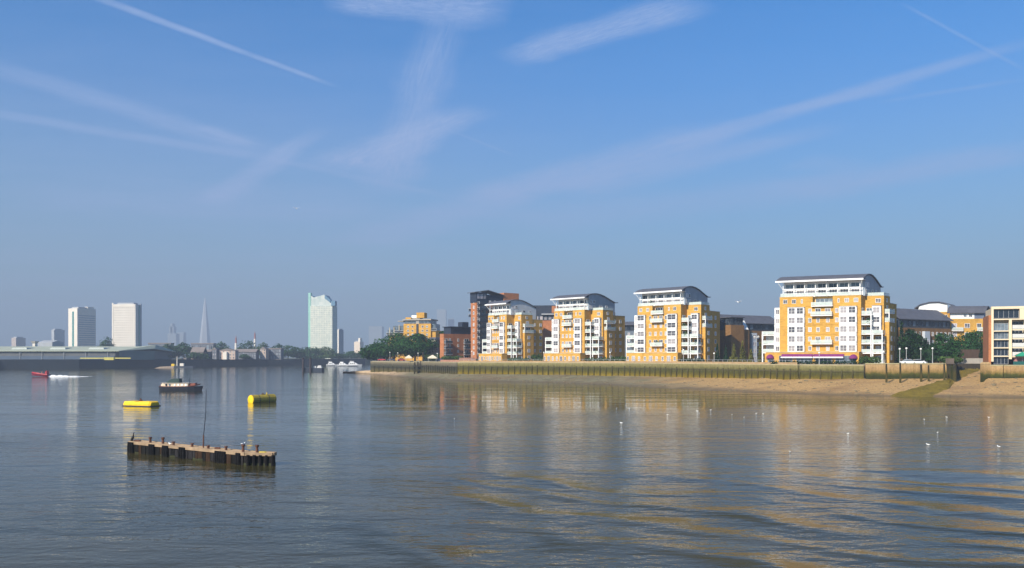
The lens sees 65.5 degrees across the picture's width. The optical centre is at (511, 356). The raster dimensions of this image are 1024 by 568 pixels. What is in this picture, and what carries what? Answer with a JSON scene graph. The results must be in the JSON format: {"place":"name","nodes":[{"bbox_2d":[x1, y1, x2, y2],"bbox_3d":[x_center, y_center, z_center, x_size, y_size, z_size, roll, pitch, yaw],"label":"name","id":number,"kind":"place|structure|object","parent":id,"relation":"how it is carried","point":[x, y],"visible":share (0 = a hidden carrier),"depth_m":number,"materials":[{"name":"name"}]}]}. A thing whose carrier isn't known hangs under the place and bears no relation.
{"place":"outdoors","nodes":[
{"label":"outdoors","id":0,"kind":"place"},
{"bbox_2d":[11,337,25,345],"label":"tower block","id":1,"kind":"structure","parent":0,"point":[18,341],"depth_m":1706.33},
{"bbox_2d":[38,340,63,345],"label":"roof","id":2,"kind":"structure","parent":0,"point":[50,343],"depth_m":954.75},
{"bbox_2d":[51,329,64,345],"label":"tower block","id":3,"kind":"structure","parent":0,"point":[58,334],"depth_m":1809.53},
{"bbox_2d":[68,307,95,345],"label":"tower block","id":4,"kind":"structure","parent":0,"point":[81,326],"depth_m":1218.45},
{"bbox_2d":[0,345,175,359],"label":"riverside shed","id":5,"kind":"structure","parent":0,"point":[152,352],"depth_m":697.53,"materials":[{"name":"grey metal"}]},
{"bbox_2d":[112,303,141,345],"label":"tower block","id":6,"kind":"structure","parent":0,"point":[126,324],"depth_m":1161.86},
{"bbox_2d":[148,343,173,358],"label":"house","id":7,"kind":"structure","parent":0,"point":[160,344],"depth_m":1000.00,"materials":[{"name":"stone"}]},
{"bbox_2d":[167,323,179,346],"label":"skyscraper","id":8,"kind":"structure","parent":0,"point":[173,337],"depth_m":4004.00,"materials":[{"name":"grey glass"}]},
{"bbox_2d":[177,332,185,356],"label":"skyscraper","id":9,"kind":"structure","parent":0,"point":[182,336],"depth_m":4150.00,"materials":[{"name":"grey glass"}]},
{"bbox_2d":[191,343,215,349],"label":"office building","id":10,"kind":"structure","parent":0,"point":[208,346],"depth_m":1050.00,"materials":[{"name":"stone"}]},
{"bbox_2d":[199,298,209,342],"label":"spire skyscraper","id":11,"kind":"structure","parent":0,"point":[204,335],"depth_m":3927.28,"materials":[{"name":"grey glass"}]},
{"bbox_2d":[174,357,385,364],"bbox_3d":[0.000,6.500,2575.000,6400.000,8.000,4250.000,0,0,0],"label":"ground","id":12,"kind":"structure","parent":0,"point":[367,362],"depth_m":1271.47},
{"bbox_2d":[0,359,148,368],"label":"quay wall","id":13,"kind":"structure","parent":12,"relation":"on","point":[48,363],"depth_m":650.63,"materials":[{"name":"concrete"}]},
{"bbox_2d":[80,357,130,359],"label":"yellow barrier","id":14,"kind":"object","parent":13,"relation":"on","point":[109,358],"visible":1,"depth_m":664.00,"materials":[{"name":"paint"}]},
{"bbox_2d":[96,337,115,345],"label":"broadleaf tree","id":15,"kind":"object","parent":12,"relation":"on","point":[105,344],"visible":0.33,"depth_m":857.47,"materials":[{"name":"green plant"}]},
{"bbox_2d":[162,343,176,356],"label":"broadleaf tree","id":16,"kind":"object","parent":12,"relation":"on","point":[168,346],"visible":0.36,"depth_m":789.18,"materials":[{"name":"green plant"}]},
{"bbox_2d":[176,342,191,357],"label":"broadleaf tree","id":17,"kind":"object","parent":12,"relation":"on","point":[186,349],"visible":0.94,"depth_m":797.41,"materials":[{"name":"green plant"}]},
{"bbox_2d":[186,352,201,358],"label":"broadleaf tree","id":18,"kind":"object","parent":12,"relation":"on","point":[193,355],"visible":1,"depth_m":781.71,"materials":[{"name":"green plant"}]},
{"bbox_2d":[191,347,206,358],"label":"house","id":19,"kind":"structure","parent":12,"relation":"on","point":[203,350],"depth_m":792.34,"materials":[{"name":"white metal"}]},
{"bbox_2d":[196,353,209,358],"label":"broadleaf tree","id":20,"kind":"object","parent":12,"relation":"on","point":[204,356],"visible":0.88,"depth_m":787.22,"materials":[{"name":"green plant"}]},
{"bbox_2d":[212,347,219,358],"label":"house","id":21,"kind":"structure","parent":12,"relation":"on","point":[215,353],"depth_m":796.00,"materials":[{"name":"stone"}]},
{"bbox_2d":[211,341,230,349],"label":"broadleaf tree","id":22,"kind":"object","parent":12,"relation":"on","point":[221,347],"visible":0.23,"depth_m":848.04,"materials":[{"name":"green plant"}]},
{"bbox_2d":[218,348,238,358],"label":"house","id":23,"kind":"structure","parent":12,"relation":"on","point":[227,353],"depth_m":800.00,"materials":[{"name":"white"}]},
{"bbox_2d":[236,340,256,349],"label":"broadleaf tree","id":24,"kind":"object","parent":12,"relation":"on","point":[248,343],"visible":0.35,"depth_m":857.80,"materials":[{"name":"green plant"}]},
{"bbox_2d":[237,349,258,358],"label":"house","id":25,"kind":"structure","parent":12,"relation":"on","point":[253,353],"depth_m":830.10,"materials":[{"name":"stone"}]},
{"bbox_2d":[149,359,364,366],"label":"quay wall","id":26,"kind":"structure","parent":12,"relation":"on","point":[209,362],"depth_m":847.46,"materials":[{"name":"concrete"}]},
{"bbox_2d":[255,342,270,356],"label":"broadleaf tree","id":27,"kind":"object","parent":12,"relation":"on","point":[260,346],"visible":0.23,"depth_m":887.46,"materials":[{"name":"green plant"}]},
{"bbox_2d":[260,347,268,358],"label":"house","id":28,"kind":"structure","parent":12,"relation":"on","point":[264,352],"depth_m":838.00,"materials":[{"name":"white metal"}]},
{"bbox_2d":[268,348,283,358],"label":"house","id":29,"kind":"structure","parent":12,"relation":"on","point":[276,353],"depth_m":850.00,"materials":[{"name":"stone"}]},
{"bbox_2d":[283,345,297,358],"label":"broadleaf tree","id":30,"kind":"object","parent":12,"relation":"on","point":[291,353],"visible":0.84,"depth_m":896.56,"materials":[{"name":"green plant"}]},
{"bbox_2d":[290,347,304,358],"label":"broadleaf tree","id":31,"kind":"object","parent":12,"relation":"on","point":[300,352],"visible":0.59,"depth_m":911.56,"materials":[{"name":"green plant"}]},
{"bbox_2d":[299,347,326,354],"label":"broadleaf tree","id":32,"kind":"object","parent":12,"relation":"on","point":[310,350],"visible":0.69,"depth_m":922.21,"materials":[{"name":"green plant"}]},
{"bbox_2d":[316,346,336,358],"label":"broadleaf tree","id":33,"kind":"object","parent":12,"relation":"on","point":[330,352],"visible":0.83,"depth_m":930.42,"materials":[{"name":"green plant"}]},
{"bbox_2d":[343,351,360,358],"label":"broadleaf tree","id":34,"kind":"object","parent":12,"relation":"on","point":[352,354],"visible":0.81,"depth_m":970.55,"materials":[{"name":"green plant"}]},
{"bbox_2d":[308,293,336,358],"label":"tower block","id":35,"kind":"structure","parent":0,"point":[322,320],"depth_m":1063.62,"materials":[{"name":"white glass"}]},
{"bbox_2d":[337,329,343,353],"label":"tower block","id":36,"kind":"structure","parent":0,"point":[340,340],"depth_m":1505.10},
{"bbox_2d":[354,338,363,352],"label":"tower block","id":37,"kind":"structure","parent":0,"point":[358,344],"depth_m":1754.30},
{"bbox_2d":[369,326,383,343],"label":"skyscraper","id":38,"kind":"structure","parent":0,"point":[376,332],"depth_m":3900.00,"materials":[{"name":"grey glass"}]},
{"bbox_2d":[386,312,440,360],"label":"stepped block","id":39,"kind":"structure","parent":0,"point":[417,323],"depth_m":472.67,"materials":[{"name":"yellow brick"}]},
{"bbox_2d":[437,309,446,330],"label":"skyscraper","id":40,"kind":"structure","parent":0,"point":[442,317],"depth_m":4100.00,"materials":[{"name":"grey glass"}]},
{"bbox_2d":[440,322,470,359],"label":"brick block","id":41,"kind":"structure","parent":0,"point":[455,341],"depth_m":417.55,"materials":[{"name":"orange brick"}]},
{"bbox_2d":[468,290,518,358],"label":"balcony tower","id":42,"kind":"structure","parent":0,"point":[479,310],"depth_m":403.88,"materials":[{"name":"orange brick"}]},
{"bbox_2d":[478,299,542,360],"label":"apartment pavilion","id":43,"kind":"structure","parent":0,"point":[520,321],"depth_m":374.29,"materials":[{"name":"yellow brick"}]},
{"bbox_2d":[0,365,1023,567],"bbox_3d":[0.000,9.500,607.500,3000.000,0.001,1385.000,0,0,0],"label":"river water","id":44,"kind":"structure","parent":0,"point":[374,471],"depth_m":63.29,"materials":[{"name":"liquid"}]},
{"bbox_2d":[31,371,50,376],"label":"rigid speedboat","id":45,"kind":"object","parent":44,"relation":"on","point":[44,374],"visible":1,"depth_m":382.49,"materials":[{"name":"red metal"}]},
{"bbox_2d":[48,375,91,376],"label":"wake foam","id":46,"kind":"object","parent":44,"relation":"on","point":[67,376],"visible":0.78,"depth_m":383.19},
{"bbox_2d":[122,398,160,406],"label":"mooring buoy","id":47,"kind":"object","parent":44,"relation":"on","point":[140,403],"visible":0.98,"depth_m":152.93,"materials":[{"name":"yellow paint"}]},
{"bbox_2d":[159,378,202,390],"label":"houseboat","id":48,"kind":"object","parent":44,"relation":"on","point":[175,385],"visible":0.94,"depth_m":222.22,"materials":[{"name":"blue paint"}]},
{"bbox_2d":[171,361,194,367],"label":"work barge","id":49,"kind":"object","parent":44,"relation":"on","point":[180,366],"visible":0.89,"depth_m":702.50,"materials":[{"name":"grey metal"}]},
{"bbox_2d":[127,437,276,465],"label":"mooring jetty","id":50,"kind":"object","parent":44,"relation":"in","point":[243,456],"visible":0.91,"depth_m":73.02,"materials":[{"name":"brown wood"}]},
{"bbox_2d":[248,393,276,402],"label":"mooring buoy","id":51,"kind":"object","parent":44,"relation":"on","point":[262,397],"visible":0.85,"depth_m":165.93,"materials":[{"name":"yellow paint"}]},
{"bbox_2d":[302,358,323,371],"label":"landing pontoon","id":52,"kind":"object","parent":44,"relation":"on","point":[318,368],"visible":0.86,"depth_m":504.72,"materials":[{"name":"grey metal"}]},
{"bbox_2d":[413,352,423,373],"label":"timber dolphin","id":53,"kind":"object","parent":44,"relation":"in","point":[417,369],"visible":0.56,"depth_m":386.00},
{"bbox_2d":[0,0,1023,356],"label":"sky","id":54,"kind":"structure","parent":0,"point":[158,155],"materials":[{"name":"blue"}]},
{"bbox_2d":[377,361,864,377],"bbox_3d":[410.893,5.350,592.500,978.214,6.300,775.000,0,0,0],"label":"quay ground","id":55,"kind":"structure","parent":0,"point":[813,364],"depth_m":231.61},
{"bbox_2d":[358,343,380,360],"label":"plane tree","id":56,"kind":"object","parent":55,"relation":"on","point":[366,352],"visible":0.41,"depth_m":448.86,"materials":[{"name":"green plant"}]},
{"bbox_2d":[371,332,411,360],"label":"plane tree","id":57,"kind":"object","parent":55,"relation":"on","point":[383,349],"visible":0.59,"depth_m":435.14,"materials":[{"name":"green plant"}]},
{"bbox_2d":[370,361,413,371],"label":"river wall","id":58,"kind":"structure","parent":55,"relation":"on","point":[375,366],"depth_m":421.18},
{"bbox_2d":[391,333,439,360],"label":"plane tree","id":59,"kind":"object","parent":55,"relation":"on","point":[407,346],"visible":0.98,"depth_m":419.86,"materials":[{"name":"green plant"}]},
{"bbox_2d":[424,337,439,360],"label":"stone house","id":60,"kind":"structure","parent":55,"relation":"on","point":[435,351],"depth_m":426.54,"materials":[{"name":"concrete"}]},
{"bbox_2d":[424,353,439,360],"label":"tent","id":61,"kind":"object","parent":55,"relation":"on","point":[427,358],"visible":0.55,"depth_m":417.29,"materials":[{"name":"white fabric"}]},
{"bbox_2d":[414,361,457,373],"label":"river wall","id":62,"kind":"structure","parent":55,"relation":"on","point":[441,367],"depth_m":363.36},
{"bbox_2d":[441,356,463,359],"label":"shrub","id":63,"kind":"object","parent":55,"relation":"on","point":[449,357],"visible":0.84,"depth_m":406.55,"materials":[{"name":"green plant"}]},
{"bbox_2d":[459,358,475,360],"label":"garden wall","id":64,"kind":"structure","parent":55,"relation":"on","point":[466,359],"depth_m":352.00,"materials":[{"name":"pink brick"}]},
{"bbox_2d":[507,357,529,360],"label":"hedge","id":65,"kind":"object","parent":55,"relation":"on","point":[520,359],"visible":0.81,"depth_m":357.85,"materials":[{"name":"green plant"}]},
{"bbox_2d":[531,354,542,360],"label":"shrub","id":66,"kind":"object","parent":55,"relation":"on","point":[534,357],"visible":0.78,"depth_m":365.49,"materials":[{"name":"green plant"}]},
{"bbox_2d":[533,305,557,351],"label":"brick block","id":67,"kind":"structure","parent":55,"relation":"on","point":[545,313],"depth_m":440.83,"materials":[{"name":"orange brick"}]},
{"bbox_2d":[543,293,624,360],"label":"apartment pavilion","id":68,"kind":"structure","parent":55,"relation":"on","point":[594,313],"depth_m":338.21,"materials":[{"name":"yellow brick"}]},
{"bbox_2d":[584,357,610,360],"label":"hedge","id":69,"kind":"object","parent":55,"relation":"on","point":[589,359],"visible":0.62,"depth_m":323.52,"materials":[{"name":"green plant"}]},
{"bbox_2d":[459,359,796,363],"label":"promenade parapet","id":70,"kind":"structure","parent":55,"relation":"on","point":[686,361],"depth_m":293.60,"materials":[{"name":"beige brick"}]},
{"bbox_2d":[625,322,633,356],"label":"terrace block","id":71,"kind":"structure","parent":55,"relation":"on","point":[629,328],"depth_m":401.04,"materials":[{"name":"white metal"}]},
{"bbox_2d":[457,362,863,379],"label":"river wall","id":72,"kind":"structure","parent":55,"relation":"on","point":[757,371],"depth_m":278.20,"materials":[{"name":"concrete"}]},
{"bbox_2d":[626,286,719,361],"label":"apartment pavilion","id":73,"kind":"structure","parent":55,"relation":"on","point":[678,307],"depth_m":304.20,"materials":[{"name":"yellow brick"}]},
{"bbox_2d":[680,358,704,361],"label":"hedge","id":74,"kind":"object","parent":55,"relation":"on","point":[697,360],"visible":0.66,"depth_m":284.14,"materials":[{"name":"green plant"}]},
{"bbox_2d":[714,344,720,361],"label":"conifer","id":75,"kind":"object","parent":55,"relation":"on","point":[717,357],"visible":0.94,"depth_m":295.58,"materials":[{"name":"green plant"}]},
{"bbox_2d":[723,345,728,361],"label":"conifer","id":76,"kind":"object","parent":55,"relation":"on","point":[725,358],"visible":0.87,"depth_m":291.67,"materials":[{"name":"green plant"}]},
{"bbox_2d":[728,356,739,361],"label":"hedge","id":77,"kind":"object","parent":55,"relation":"on","point":[734,359],"visible":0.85,"depth_m":274.99,"materials":[{"name":"green plant"}]},
{"bbox_2d":[739,341,746,361],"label":"conifer","id":78,"kind":"object","parent":55,"relation":"on","point":[742,357],"visible":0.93,"depth_m":291.53,"materials":[{"name":"green plant"}]},
{"bbox_2d":[720,314,774,361],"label":"terrace block","id":79,"kind":"structure","parent":55,"relation":"on","point":[737,330],"depth_m":328.60,"materials":[{"name":"brown brick"}]},
{"bbox_2d":[748,348,753,361],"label":"conifer","id":80,"kind":"object","parent":55,"relation":"on","point":[750,357],"visible":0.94,"depth_m":289.57,"materials":[{"name":"green plant"}]},
{"bbox_2d":[757,341,763,361],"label":"conifer","id":81,"kind":"object","parent":55,"relation":"on","point":[759,358],"visible":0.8,"depth_m":287.58,"materials":[{"name":"green plant"}]},
{"bbox_2d":[770,360,861,363],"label":"hedge","id":82,"kind":"object","parent":55,"relation":"on","point":[822,362],"visible":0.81,"depth_m":239.07,"materials":[{"name":"green plant"}]},
{"bbox_2d":[762,274,896,363],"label":"apartment pavilion","id":83,"kind":"structure","parent":55,"relation":"on","point":[832,313],"depth_m":258.89,"materials":[{"name":"yellow brick"}]},
{"bbox_2d":[816,298,832,305],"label":"window","id":84,"kind":"structure","parent":83,"relation":"in","point":[830,299],"depth_m":261.10,"materials":[{"name":"white glass"}]},
{"bbox_2d":[858,355,881,363],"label":"hedge","id":85,"kind":"object","parent":55,"relation":"on","point":[867,359],"visible":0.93,"depth_m":239.55,"materials":[{"name":"green plant"}]},
{"bbox_2d":[896,321,905,362],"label":"conifer","id":86,"kind":"object","parent":55,"relation":"on","point":[902,356],"visible":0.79,"depth_m":261.65,"materials":[{"name":"green plant"}]},
{"bbox_2d":[900,359,916,362],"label":"parked car","id":87,"kind":"object","parent":55,"relation":"on","point":[908,361],"visible":0.67,"depth_m":228.18,"materials":[{"name":"white paint"}]},
{"bbox_2d":[897,328,921,359],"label":"broadleaf tree","id":88,"kind":"object","parent":55,"relation":"on","point":[908,338],"visible":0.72,"depth_m":260.37,"materials":[{"name":"green plant"}]},
{"bbox_2d":[865,363,954,378],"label":"river wall","id":89,"kind":"structure","parent":55,"relation":"on","point":[878,370],"depth_m":219.41,"materials":[{"name":"concrete"}]},
{"bbox_2d":[909,331,929,361],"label":"broadleaf tree","id":90,"kind":"object","parent":55,"relation":"on","point":[917,345],"visible":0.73,"depth_m":258.72,"materials":[{"name":"green plant"}]},
{"bbox_2d":[897,308,953,362],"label":"terrace block","id":91,"kind":"structure","parent":55,"relation":"on","point":[928,324],"depth_m":291.50,"materials":[{"name":"grey brick"}]},
{"bbox_2d":[921,345,939,362],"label":"broadleaf tree","id":92,"kind":"object","parent":55,"relation":"on","point":[926,354],"visible":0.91,"depth_m":248.59,"materials":[{"name":"green plant"}]},
{"bbox_2d":[930,333,963,356],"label":"broadleaf tree","id":93,"kind":"object","parent":55,"relation":"on","point":[950,347],"visible":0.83,"depth_m":249.95,"materials":[{"name":"green plant"}]},
{"bbox_2d":[914,301,989,343],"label":"apartment block","id":94,"kind":"structure","parent":55,"relation":"on","point":[967,318],"depth_m":300.76,"materials":[{"name":"yellow brick"}]},
{"bbox_2d":[951,331,980,348],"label":"broadleaf tree","id":95,"kind":"object","parent":55,"relation":"on","point":[964,338],"visible":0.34,"depth_m":270.10,"materials":[{"name":"green plant"}]},
{"bbox_2d":[957,349,979,357],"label":"yard wall","id":96,"kind":"structure","parent":55,"relation":"on","point":[971,353],"depth_m":262.00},
{"bbox_2d":[957,358,982,363],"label":"yard wall","id":97,"kind":"structure","parent":55,"relation":"on","point":[972,360],"depth_m":252.00,"materials":[{"name":"paint"}]},
{"bbox_2d":[962,330,982,348],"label":"broadleaf tree","id":98,"kind":"object","parent":55,"relation":"on","point":[980,339],"visible":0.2,"depth_m":268.65,"materials":[{"name":"green plant"}]},
{"bbox_2d":[980,362,990,381],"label":"wall pier","id":99,"kind":"structure","parent":55,"relation":"on","point":[985,370],"depth_m":214.50,"materials":[{"name":"concrete"}]},
{"bbox_2d":[983,306,1023,364],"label":"apartment block","id":100,"kind":"structure","parent":55,"relation":"on","point":[1003,335],"depth_m":223.09,"materials":[{"name":"beige brick"}]},
{"bbox_2d":[994,357,1007,363],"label":"window","id":101,"kind":"structure","parent":100,"relation":"in","point":[997,360],"depth_m":223.22,"materials":[{"name":"glass"}]},
{"bbox_2d":[994,348,1007,355],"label":"window","id":102,"kind":"structure","parent":100,"relation":"in","point":[997,351],"depth_m":223.19,"materials":[{"name":"glass"}]},
{"bbox_2d":[994,340,1007,346],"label":"window","id":103,"kind":"structure","parent":100,"relation":"in","point":[997,343],"depth_m":223.22,"materials":[{"name":"glass"}]},
{"bbox_2d":[994,332,1007,338],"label":"window","id":104,"kind":"structure","parent":100,"relation":"in","point":[997,335],"depth_m":223.22,"materials":[{"name":"grey glass"}]},
{"bbox_2d":[994,323,1007,330],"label":"window","id":105,"kind":"structure","parent":100,"relation":"in","point":[997,326],"depth_m":223.19,"materials":[{"name":"grey glass"}]},
{"bbox_2d":[994,309,1018,317],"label":"window","id":106,"kind":"structure","parent":100,"relation":"in","point":[1001,313],"depth_m":222.79,"materials":[{"name":"glass"}]},
{"bbox_2d":[990,365,1023,377],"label":"river wall","id":107,"kind":"structure","parent":55,"relation":"on","point":[1007,371],"depth_m":212.93,"materials":[{"name":"concrete"}]},
{"bbox_2d":[343,369,1023,397],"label":"foreshore","id":108,"kind":"structure","parent":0,"point":[839,387],"depth_m":224.76,"materials":[{"name":"sand"}]},
{"bbox_2d":[379,371,1023,396],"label":"shore stones","id":109,"kind":"object","parent":108,"relation":"on","point":[766,380],"visible":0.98,"depth_m":222.82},
{"bbox_2d":[892,368,979,396],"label":"slipway","id":110,"kind":"structure","parent":108,"relation":"on","point":[930,390],"depth_m":201.51,"materials":[{"name":"stone"}]},
{"bbox_2d":[945,358,955,381],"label":"gate pier","id":111,"kind":"structure","parent":110,"relation":"on","point":[951,371],"depth_m":216.50,"materials":[{"name":"concrete"}]},
{"bbox_2d":[955,364,979,372],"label":"slipway wall","id":112,"kind":"structure","parent":110,"relation":"on","point":[967,366],"depth_m":245.50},
{"bbox_2d":[937,356,963,363],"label":"shrub","id":113,"kind":"object","parent":112,"relation":"on","point":[956,359],"visible":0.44,"depth_m":239.96,"materials":[{"name":"green plant"}]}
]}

